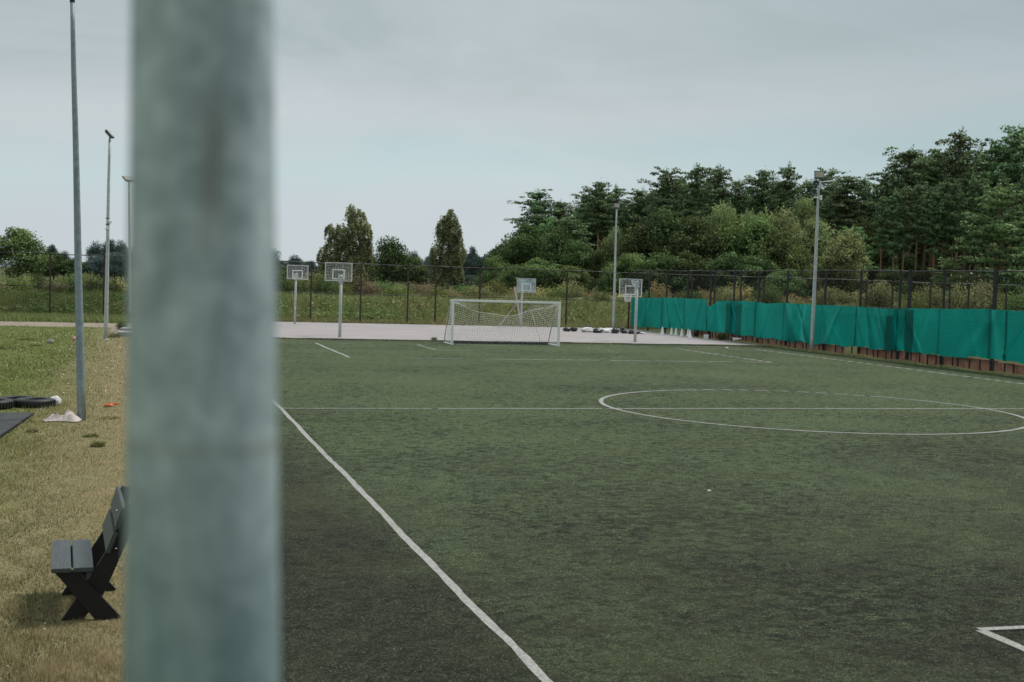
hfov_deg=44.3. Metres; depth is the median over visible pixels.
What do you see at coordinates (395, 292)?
bush
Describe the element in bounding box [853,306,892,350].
green tarp
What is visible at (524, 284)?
basketball hoop
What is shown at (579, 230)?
pine tree
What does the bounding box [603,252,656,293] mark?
leafy tree
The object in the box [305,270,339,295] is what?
bush
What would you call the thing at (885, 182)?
pine tree
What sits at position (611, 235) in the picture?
leafy tree
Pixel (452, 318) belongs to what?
football goal
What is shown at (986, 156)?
pine tree
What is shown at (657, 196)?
pine tree
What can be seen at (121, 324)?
weed clump
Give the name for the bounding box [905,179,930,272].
pine tree
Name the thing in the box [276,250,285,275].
distant tree
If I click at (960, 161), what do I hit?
pine tree
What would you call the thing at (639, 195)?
pine tree
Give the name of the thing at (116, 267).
distant tree
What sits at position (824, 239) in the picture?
leafy tree
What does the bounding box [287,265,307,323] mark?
basketball hoop
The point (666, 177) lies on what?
pine tree
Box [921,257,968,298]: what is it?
leafy tree
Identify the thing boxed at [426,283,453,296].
bush
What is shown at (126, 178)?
floodlight mast
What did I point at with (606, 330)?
white sheet
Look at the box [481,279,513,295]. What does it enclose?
bush
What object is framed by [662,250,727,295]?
leafy tree
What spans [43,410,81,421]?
cloth
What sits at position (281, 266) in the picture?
distant tree
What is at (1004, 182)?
pine tree
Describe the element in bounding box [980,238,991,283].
pine tree
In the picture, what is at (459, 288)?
bush
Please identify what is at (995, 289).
side fence
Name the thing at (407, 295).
back fence
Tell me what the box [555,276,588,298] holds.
bush
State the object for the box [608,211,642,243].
pine tree
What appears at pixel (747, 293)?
bush
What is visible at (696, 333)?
bin
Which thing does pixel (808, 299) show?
bush
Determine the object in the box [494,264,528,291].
leafy tree
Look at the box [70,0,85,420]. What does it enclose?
lamp mast
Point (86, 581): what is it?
park bench
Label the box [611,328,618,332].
black bag
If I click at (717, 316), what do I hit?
green tarp
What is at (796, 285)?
bush
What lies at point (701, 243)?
leafy tree
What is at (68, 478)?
lawn
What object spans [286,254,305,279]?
distant tree
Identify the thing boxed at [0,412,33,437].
rubber mat
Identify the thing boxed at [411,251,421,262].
distant tree
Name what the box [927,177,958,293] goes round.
pine tree
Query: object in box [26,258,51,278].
distant tree
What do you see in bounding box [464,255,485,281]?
distant tree
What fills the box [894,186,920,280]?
pine tree
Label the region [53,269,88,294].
bush
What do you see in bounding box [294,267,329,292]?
bush
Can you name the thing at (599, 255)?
leafy tree
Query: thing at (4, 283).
bush
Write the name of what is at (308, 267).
distant tree
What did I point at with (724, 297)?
bush
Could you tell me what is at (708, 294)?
bush
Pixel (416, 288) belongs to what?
bush
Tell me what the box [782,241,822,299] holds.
leafy tree
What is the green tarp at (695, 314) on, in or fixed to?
hanging from the side fence at (995, 289)
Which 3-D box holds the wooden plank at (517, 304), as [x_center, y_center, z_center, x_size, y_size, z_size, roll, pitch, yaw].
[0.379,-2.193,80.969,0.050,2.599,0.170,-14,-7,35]
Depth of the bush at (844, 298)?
98.58 m
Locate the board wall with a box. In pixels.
[691,330,1023,374]
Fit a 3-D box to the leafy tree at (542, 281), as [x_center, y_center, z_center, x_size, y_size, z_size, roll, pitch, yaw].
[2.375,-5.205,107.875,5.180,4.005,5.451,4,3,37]
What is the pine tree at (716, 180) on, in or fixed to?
on the ground at (848, 350)
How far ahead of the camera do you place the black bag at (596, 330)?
74.31 m
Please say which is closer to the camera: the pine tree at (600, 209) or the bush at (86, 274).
the bush at (86, 274)
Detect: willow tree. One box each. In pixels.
[707,200,736,256]
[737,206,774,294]
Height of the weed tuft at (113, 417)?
0.060 m
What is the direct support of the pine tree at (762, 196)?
on the ground at (848, 350)
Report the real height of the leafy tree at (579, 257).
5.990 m
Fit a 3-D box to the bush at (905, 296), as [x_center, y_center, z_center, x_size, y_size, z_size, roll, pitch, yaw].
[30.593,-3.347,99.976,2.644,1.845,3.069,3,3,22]
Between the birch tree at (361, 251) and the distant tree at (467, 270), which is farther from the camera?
the distant tree at (467, 270)
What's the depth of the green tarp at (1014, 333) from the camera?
46.52 m
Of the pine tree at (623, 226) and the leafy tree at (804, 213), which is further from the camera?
the pine tree at (623, 226)
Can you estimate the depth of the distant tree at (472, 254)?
249.26 m
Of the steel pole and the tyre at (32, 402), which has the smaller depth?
the steel pole
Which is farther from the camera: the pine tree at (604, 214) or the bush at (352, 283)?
the pine tree at (604, 214)
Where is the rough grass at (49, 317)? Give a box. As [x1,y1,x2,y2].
[0,310,126,322]
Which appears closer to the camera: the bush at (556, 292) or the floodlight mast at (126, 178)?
the floodlight mast at (126, 178)
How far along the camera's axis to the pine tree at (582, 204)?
163.76 m
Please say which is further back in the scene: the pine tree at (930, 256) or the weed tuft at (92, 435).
the pine tree at (930, 256)
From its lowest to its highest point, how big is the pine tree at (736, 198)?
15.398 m
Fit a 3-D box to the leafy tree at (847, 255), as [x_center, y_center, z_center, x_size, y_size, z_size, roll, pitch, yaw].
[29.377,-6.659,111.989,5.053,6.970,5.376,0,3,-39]
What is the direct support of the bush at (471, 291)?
on the ground at (848, 350)
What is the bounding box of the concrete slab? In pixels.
[117,331,126,335]
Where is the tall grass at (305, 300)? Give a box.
[0,287,1014,329]
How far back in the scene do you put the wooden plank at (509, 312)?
80.71 m
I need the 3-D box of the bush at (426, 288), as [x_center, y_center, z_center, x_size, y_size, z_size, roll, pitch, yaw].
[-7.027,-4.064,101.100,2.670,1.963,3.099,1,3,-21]
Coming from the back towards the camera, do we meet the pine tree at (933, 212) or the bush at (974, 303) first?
the pine tree at (933, 212)
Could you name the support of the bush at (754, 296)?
on the ground at (848, 350)
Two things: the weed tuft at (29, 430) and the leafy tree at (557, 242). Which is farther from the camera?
the leafy tree at (557, 242)
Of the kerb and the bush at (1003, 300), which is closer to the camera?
the kerb
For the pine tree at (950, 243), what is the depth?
154.62 m
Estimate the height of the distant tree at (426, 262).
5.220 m
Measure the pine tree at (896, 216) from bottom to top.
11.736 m
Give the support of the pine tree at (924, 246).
on the ground at (848, 350)
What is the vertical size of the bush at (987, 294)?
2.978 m
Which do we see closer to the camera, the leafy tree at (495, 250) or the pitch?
the pitch
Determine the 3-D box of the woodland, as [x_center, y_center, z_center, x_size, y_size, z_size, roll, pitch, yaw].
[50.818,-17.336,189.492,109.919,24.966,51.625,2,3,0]
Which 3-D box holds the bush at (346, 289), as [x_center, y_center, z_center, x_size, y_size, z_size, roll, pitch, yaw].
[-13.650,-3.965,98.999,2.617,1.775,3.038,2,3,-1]
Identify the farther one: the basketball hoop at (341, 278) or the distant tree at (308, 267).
the distant tree at (308, 267)
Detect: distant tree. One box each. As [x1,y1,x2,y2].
[0,260,7,269]
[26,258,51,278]
[40,252,69,279]
[42,244,60,276]
[57,257,74,278]
[60,250,70,277]
[69,261,99,278]
[85,256,110,280]
[86,238,103,266]
[98,238,122,261]
[101,252,127,279]
[111,240,127,280]
[117,256,127,277]
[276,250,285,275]
[276,261,295,281]
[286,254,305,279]
[296,260,318,281]
[327,255,340,284]
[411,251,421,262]
[422,257,433,281]
[459,256,478,281]
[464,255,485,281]
[466,246,478,261]
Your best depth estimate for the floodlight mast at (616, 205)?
82.36 m
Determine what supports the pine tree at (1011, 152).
on the ground at (848, 350)
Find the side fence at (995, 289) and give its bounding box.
[635,269,1023,371]
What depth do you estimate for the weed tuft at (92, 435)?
21.83 m
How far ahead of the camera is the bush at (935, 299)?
96.62 m
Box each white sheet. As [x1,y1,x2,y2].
[580,327,592,331]
[599,328,610,332]
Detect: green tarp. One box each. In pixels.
[631,297,662,328]
[661,297,684,329]
[683,298,706,330]
[706,301,729,332]
[729,301,736,334]
[736,301,755,336]
[754,302,855,346]
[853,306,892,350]
[891,309,912,352]
[904,308,1006,360]
[1002,310,1023,363]
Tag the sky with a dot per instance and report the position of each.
(405, 113)
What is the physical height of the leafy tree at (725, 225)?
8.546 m
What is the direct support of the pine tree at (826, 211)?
on the ground at (848, 350)
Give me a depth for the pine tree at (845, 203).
139.04 m
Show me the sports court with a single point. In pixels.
(356, 330)
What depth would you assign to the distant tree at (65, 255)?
249.34 m
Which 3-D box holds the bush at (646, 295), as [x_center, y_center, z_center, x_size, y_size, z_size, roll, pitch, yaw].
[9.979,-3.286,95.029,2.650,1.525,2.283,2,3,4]
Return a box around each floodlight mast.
[104,129,114,339]
[122,176,128,190]
[612,203,619,327]
[810,171,835,349]
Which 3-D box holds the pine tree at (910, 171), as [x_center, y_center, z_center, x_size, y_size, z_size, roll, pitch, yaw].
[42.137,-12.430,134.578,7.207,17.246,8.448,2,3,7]
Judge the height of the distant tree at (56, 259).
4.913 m
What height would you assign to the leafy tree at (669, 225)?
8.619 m
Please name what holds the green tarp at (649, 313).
hanging from the side fence at (995, 289)
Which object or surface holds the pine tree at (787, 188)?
on the ground at (848, 350)
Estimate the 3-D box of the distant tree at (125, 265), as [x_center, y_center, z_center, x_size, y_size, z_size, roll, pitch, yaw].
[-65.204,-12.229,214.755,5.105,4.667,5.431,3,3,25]
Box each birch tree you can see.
[316,204,378,286]
[425,209,467,292]
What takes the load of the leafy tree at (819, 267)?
on the ground at (848, 350)
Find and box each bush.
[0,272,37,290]
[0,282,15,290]
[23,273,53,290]
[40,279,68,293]
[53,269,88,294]
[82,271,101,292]
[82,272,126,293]
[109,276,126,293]
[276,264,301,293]
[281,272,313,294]
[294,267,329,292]
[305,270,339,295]
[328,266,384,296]
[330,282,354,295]
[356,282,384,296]
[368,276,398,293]
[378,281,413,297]
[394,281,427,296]
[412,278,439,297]
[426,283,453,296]
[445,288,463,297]
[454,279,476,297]
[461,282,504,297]
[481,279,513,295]
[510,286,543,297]
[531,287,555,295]
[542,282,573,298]
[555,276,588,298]
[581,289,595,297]
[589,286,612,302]
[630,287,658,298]
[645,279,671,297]
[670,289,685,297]
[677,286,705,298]
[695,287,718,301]
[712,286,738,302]
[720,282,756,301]
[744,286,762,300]
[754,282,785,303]
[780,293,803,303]
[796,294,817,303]
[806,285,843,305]
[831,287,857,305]
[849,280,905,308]
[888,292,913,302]
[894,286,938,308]
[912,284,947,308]
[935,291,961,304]
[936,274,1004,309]
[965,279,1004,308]
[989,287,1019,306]
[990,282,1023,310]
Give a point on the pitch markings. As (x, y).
(498, 631)
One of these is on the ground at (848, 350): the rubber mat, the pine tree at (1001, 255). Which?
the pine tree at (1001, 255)
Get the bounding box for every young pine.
[535,217,567,242]
[950,180,1023,293]
[1001,211,1023,287]
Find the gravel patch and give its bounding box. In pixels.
[108,323,126,336]
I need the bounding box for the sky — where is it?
[0,0,1023,273]
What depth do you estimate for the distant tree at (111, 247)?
248.97 m
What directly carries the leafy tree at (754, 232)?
on the ground at (848, 350)
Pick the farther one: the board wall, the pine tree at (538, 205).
the pine tree at (538, 205)
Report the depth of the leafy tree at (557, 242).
121.12 m
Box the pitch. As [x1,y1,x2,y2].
[277,339,1023,681]
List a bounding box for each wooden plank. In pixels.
[499,296,523,325]
[513,287,519,319]
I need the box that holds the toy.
[104,403,118,405]
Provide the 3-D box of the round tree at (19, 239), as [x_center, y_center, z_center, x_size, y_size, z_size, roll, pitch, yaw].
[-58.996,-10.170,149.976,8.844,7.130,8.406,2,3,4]
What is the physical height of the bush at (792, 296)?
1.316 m
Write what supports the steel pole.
on the lawn at (68, 478)
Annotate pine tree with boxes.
[503,188,566,237]
[518,217,553,257]
[540,217,596,252]
[545,199,577,220]
[559,191,615,251]
[561,218,592,247]
[575,181,625,248]
[579,195,627,248]
[601,185,630,239]
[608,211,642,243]
[615,187,653,236]
[630,190,665,204]
[637,166,699,227]
[665,163,721,229]
[668,175,694,292]
[695,163,743,219]
[724,179,759,223]
[738,169,789,222]
[755,177,799,214]
[762,161,805,219]
[791,177,824,298]
[803,167,853,286]
[819,170,872,234]
[843,175,881,252]
[851,166,917,245]
[868,144,943,256]
[868,193,896,282]
[878,186,902,266]
[882,187,907,268]
[889,149,943,270]
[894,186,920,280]
[904,172,925,265]
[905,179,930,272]
[907,175,961,274]
[909,143,965,294]
[920,239,959,269]
[921,186,952,276]
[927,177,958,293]
[928,126,995,290]
[941,178,970,281]
[946,170,971,269]
[951,141,1005,289]
[959,171,983,281]
[969,177,993,281]
[972,141,1020,300]
[973,124,1023,266]
[977,161,1019,296]
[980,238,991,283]
[989,172,1018,292]
[1008,172,1023,300]
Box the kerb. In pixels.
[277,337,777,346]
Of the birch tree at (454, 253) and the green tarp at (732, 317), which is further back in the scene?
the birch tree at (454, 253)
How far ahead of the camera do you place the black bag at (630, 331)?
74.28 m
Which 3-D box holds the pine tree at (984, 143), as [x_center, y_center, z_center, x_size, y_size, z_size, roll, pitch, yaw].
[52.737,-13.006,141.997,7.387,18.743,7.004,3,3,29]
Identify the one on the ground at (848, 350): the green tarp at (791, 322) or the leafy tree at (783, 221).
the leafy tree at (783, 221)
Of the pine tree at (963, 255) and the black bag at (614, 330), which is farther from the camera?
the pine tree at (963, 255)
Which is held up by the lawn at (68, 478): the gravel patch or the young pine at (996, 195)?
the gravel patch
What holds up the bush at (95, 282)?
on the ground at (848, 350)
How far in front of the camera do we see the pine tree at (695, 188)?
149.31 m
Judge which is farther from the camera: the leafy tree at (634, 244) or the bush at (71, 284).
the leafy tree at (634, 244)
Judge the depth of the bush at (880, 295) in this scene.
95.53 m
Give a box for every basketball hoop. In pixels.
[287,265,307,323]
[325,262,351,336]
[517,278,535,326]
[619,279,641,341]
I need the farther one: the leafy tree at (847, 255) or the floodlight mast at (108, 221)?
the leafy tree at (847, 255)
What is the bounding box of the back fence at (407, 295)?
[0,252,1023,328]
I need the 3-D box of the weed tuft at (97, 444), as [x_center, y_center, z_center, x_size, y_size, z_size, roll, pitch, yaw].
[-6.812,1.677,20.663,0.301,0.110,0.374,2,3,10]
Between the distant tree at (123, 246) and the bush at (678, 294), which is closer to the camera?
the bush at (678, 294)
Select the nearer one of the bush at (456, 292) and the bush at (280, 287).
the bush at (280, 287)
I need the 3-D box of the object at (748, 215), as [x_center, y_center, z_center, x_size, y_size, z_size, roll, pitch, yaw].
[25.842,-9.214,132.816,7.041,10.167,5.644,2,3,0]
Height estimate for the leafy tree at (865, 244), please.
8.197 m
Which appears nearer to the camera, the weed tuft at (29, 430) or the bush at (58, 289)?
the weed tuft at (29, 430)
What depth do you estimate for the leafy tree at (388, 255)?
134.03 m
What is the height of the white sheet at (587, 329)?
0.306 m
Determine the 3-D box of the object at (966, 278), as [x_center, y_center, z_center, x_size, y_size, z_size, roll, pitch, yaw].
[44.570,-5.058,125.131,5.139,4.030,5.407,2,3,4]
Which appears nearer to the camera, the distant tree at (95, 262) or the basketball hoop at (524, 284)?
the basketball hoop at (524, 284)
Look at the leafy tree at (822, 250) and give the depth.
119.20 m
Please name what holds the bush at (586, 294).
on the ground at (848, 350)
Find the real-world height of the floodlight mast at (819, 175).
8.571 m
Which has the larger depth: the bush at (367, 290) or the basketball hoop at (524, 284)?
the bush at (367, 290)
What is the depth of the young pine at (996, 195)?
117.26 m
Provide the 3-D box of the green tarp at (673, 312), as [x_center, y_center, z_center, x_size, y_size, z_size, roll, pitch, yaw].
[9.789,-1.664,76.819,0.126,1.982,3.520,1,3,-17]
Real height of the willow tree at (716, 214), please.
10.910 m
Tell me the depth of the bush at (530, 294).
95.75 m
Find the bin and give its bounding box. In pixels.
[694,330,698,336]
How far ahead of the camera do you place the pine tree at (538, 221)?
162.26 m
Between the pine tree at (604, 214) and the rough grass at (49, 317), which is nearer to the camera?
the rough grass at (49, 317)
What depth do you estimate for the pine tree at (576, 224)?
161.58 m
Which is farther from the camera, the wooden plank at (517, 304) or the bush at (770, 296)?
the bush at (770, 296)
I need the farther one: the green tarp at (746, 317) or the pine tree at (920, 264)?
the pine tree at (920, 264)
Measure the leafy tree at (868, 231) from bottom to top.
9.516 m
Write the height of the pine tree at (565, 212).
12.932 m
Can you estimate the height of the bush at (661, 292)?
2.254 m
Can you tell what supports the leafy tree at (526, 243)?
on the ground at (848, 350)
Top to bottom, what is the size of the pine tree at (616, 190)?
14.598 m
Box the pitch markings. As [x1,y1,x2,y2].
[278,343,1023,681]
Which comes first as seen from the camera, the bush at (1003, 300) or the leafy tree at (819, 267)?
the bush at (1003, 300)
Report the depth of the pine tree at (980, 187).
123.20 m
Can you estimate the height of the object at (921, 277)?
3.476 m
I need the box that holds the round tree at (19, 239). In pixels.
[0,226,58,280]
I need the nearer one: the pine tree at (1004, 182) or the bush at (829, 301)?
the bush at (829, 301)
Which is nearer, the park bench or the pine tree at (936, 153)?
the park bench
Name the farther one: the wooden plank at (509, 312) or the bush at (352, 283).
the bush at (352, 283)
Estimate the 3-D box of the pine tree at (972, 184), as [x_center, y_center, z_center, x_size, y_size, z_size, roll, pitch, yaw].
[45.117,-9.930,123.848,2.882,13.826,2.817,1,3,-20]
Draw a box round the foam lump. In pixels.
[51,396,61,405]
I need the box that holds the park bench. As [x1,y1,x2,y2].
[51,486,124,620]
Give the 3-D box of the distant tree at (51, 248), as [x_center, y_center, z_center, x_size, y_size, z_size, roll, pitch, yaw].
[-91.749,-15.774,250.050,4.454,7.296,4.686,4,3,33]
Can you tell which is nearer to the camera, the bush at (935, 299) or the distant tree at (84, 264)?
the bush at (935, 299)
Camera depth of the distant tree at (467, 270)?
213.61 m
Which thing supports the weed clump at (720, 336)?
on the sports court
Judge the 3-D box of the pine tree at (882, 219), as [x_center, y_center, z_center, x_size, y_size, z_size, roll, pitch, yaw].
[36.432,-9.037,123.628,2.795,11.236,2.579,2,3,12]
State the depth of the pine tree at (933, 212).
123.35 m
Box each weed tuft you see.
[22,428,39,432]
[84,433,98,436]
[89,440,106,446]
[100,416,121,419]
[108,331,122,337]
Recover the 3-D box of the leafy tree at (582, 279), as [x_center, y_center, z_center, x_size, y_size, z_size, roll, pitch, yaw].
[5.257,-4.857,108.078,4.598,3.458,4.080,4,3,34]
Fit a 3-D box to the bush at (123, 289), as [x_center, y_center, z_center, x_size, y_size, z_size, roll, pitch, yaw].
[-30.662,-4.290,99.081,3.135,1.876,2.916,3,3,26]
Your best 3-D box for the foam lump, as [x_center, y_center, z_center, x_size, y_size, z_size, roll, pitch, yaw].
[-9.648,1.255,26.576,0.251,0.212,0.208,1,3,-16]
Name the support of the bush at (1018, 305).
on the ground at (848, 350)
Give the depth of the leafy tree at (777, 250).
106.94 m
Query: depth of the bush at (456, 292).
98.06 m
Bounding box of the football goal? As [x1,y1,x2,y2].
[443,299,560,346]
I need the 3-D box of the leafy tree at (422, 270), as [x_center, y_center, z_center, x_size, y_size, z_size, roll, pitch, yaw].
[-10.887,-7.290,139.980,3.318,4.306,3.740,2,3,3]
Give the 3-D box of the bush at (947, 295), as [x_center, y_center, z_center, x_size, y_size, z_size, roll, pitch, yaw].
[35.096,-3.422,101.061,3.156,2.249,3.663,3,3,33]
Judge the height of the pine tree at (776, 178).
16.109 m
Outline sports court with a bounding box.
[277,322,753,344]
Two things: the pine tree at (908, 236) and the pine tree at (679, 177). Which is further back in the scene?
the pine tree at (679, 177)
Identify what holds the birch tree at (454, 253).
on the ground at (848, 350)
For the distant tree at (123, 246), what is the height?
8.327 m
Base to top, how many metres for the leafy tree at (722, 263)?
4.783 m
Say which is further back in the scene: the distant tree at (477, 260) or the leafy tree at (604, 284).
the distant tree at (477, 260)
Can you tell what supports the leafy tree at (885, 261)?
on the ground at (848, 350)
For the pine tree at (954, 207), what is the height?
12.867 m
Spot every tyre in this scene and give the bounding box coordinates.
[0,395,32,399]
[0,398,14,408]
[14,397,55,407]
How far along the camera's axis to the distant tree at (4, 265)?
250.77 m
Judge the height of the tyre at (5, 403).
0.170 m
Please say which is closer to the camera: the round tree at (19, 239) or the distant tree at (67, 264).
the round tree at (19, 239)
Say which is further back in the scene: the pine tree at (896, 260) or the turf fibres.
the pine tree at (896, 260)
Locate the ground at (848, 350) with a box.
[0,267,1023,375]
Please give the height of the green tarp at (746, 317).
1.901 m
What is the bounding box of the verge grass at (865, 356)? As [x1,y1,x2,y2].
[669,333,1023,377]
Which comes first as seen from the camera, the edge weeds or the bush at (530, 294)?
the edge weeds
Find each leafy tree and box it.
[368,235,418,287]
[402,256,429,287]
[460,275,485,290]
[474,255,511,289]
[483,230,515,273]
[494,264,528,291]
[496,221,550,290]
[519,257,568,293]
[533,226,574,276]
[547,264,598,295]
[549,238,594,291]
[585,237,619,292]
[593,267,628,295]
[595,224,622,261]
[599,219,666,295]
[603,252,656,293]
[633,251,695,295]
[639,206,699,285]
[658,214,733,286]
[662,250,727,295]
[694,250,752,297]
[702,209,755,294]
[712,216,796,268]
[730,255,781,295]
[747,227,800,277]
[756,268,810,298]
[757,203,813,271]
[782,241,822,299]
[788,217,839,295]
[790,194,826,298]
[801,254,844,296]
[812,245,835,296]
[818,228,870,294]
[836,223,878,294]
[851,214,883,298]
[864,246,898,290]
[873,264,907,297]
[895,253,926,299]
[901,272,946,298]
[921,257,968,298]
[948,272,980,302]
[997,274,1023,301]
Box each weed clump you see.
[113,319,126,329]
[715,332,728,339]
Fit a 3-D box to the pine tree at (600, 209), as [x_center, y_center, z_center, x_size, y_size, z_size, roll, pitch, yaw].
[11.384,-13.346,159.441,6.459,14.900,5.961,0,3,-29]
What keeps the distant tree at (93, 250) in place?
on the ground at (848, 350)
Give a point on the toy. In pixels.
(108, 404)
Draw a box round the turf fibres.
[277,382,1023,681]
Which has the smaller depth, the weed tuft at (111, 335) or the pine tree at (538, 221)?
the weed tuft at (111, 335)
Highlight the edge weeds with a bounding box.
[277,317,772,346]
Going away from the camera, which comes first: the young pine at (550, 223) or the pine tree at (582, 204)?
the young pine at (550, 223)
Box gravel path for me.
[0,321,114,327]
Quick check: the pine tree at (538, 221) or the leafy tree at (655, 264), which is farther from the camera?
the pine tree at (538, 221)
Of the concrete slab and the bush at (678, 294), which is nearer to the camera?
the concrete slab
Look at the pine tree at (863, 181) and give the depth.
148.91 m
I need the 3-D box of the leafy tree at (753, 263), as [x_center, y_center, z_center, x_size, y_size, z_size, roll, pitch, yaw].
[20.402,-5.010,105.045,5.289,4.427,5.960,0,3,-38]
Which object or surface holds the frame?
on the ground at (848, 350)
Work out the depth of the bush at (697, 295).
95.58 m
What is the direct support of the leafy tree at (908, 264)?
on the ground at (848, 350)
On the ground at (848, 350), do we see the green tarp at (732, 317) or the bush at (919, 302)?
the bush at (919, 302)
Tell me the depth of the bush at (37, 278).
100.77 m
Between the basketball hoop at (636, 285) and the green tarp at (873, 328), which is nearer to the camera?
the green tarp at (873, 328)
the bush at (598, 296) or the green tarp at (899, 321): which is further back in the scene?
the bush at (598, 296)
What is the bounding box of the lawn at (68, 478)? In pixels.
[0,326,126,681]
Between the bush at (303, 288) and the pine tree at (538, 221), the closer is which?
the bush at (303, 288)
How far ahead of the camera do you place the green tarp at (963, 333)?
49.81 m
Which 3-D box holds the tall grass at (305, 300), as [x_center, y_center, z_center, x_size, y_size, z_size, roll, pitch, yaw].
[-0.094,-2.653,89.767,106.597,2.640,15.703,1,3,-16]
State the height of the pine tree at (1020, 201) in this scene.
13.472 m
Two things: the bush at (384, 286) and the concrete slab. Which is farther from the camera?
the bush at (384, 286)
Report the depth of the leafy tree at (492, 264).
114.69 m
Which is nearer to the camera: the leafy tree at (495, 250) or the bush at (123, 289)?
the bush at (123, 289)
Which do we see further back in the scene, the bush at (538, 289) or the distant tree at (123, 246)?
the distant tree at (123, 246)
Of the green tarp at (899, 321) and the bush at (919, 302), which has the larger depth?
the bush at (919, 302)
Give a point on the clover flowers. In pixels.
(63, 392)
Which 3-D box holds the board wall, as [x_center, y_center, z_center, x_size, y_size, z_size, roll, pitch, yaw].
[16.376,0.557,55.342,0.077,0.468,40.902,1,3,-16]
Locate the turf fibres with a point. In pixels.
(701, 533)
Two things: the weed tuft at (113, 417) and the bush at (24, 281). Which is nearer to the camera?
the weed tuft at (113, 417)
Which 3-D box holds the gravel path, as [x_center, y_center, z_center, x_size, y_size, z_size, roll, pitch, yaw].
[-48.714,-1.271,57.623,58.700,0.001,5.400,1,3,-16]
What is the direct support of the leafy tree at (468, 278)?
on the ground at (848, 350)
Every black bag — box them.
[592,328,602,332]
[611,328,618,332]
[628,329,639,333]
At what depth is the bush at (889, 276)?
119.25 m
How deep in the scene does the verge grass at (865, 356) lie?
54.91 m
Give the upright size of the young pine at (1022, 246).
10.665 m
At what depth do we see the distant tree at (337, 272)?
213.77 m
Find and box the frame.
[701,331,1014,373]
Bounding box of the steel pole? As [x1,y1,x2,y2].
[123,0,279,681]
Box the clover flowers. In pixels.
[0,332,124,665]
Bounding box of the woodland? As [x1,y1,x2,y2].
[486,196,1023,302]
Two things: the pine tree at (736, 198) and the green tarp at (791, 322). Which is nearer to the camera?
the green tarp at (791, 322)
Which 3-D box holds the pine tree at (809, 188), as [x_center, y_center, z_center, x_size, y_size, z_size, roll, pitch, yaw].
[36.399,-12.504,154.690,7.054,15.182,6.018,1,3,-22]

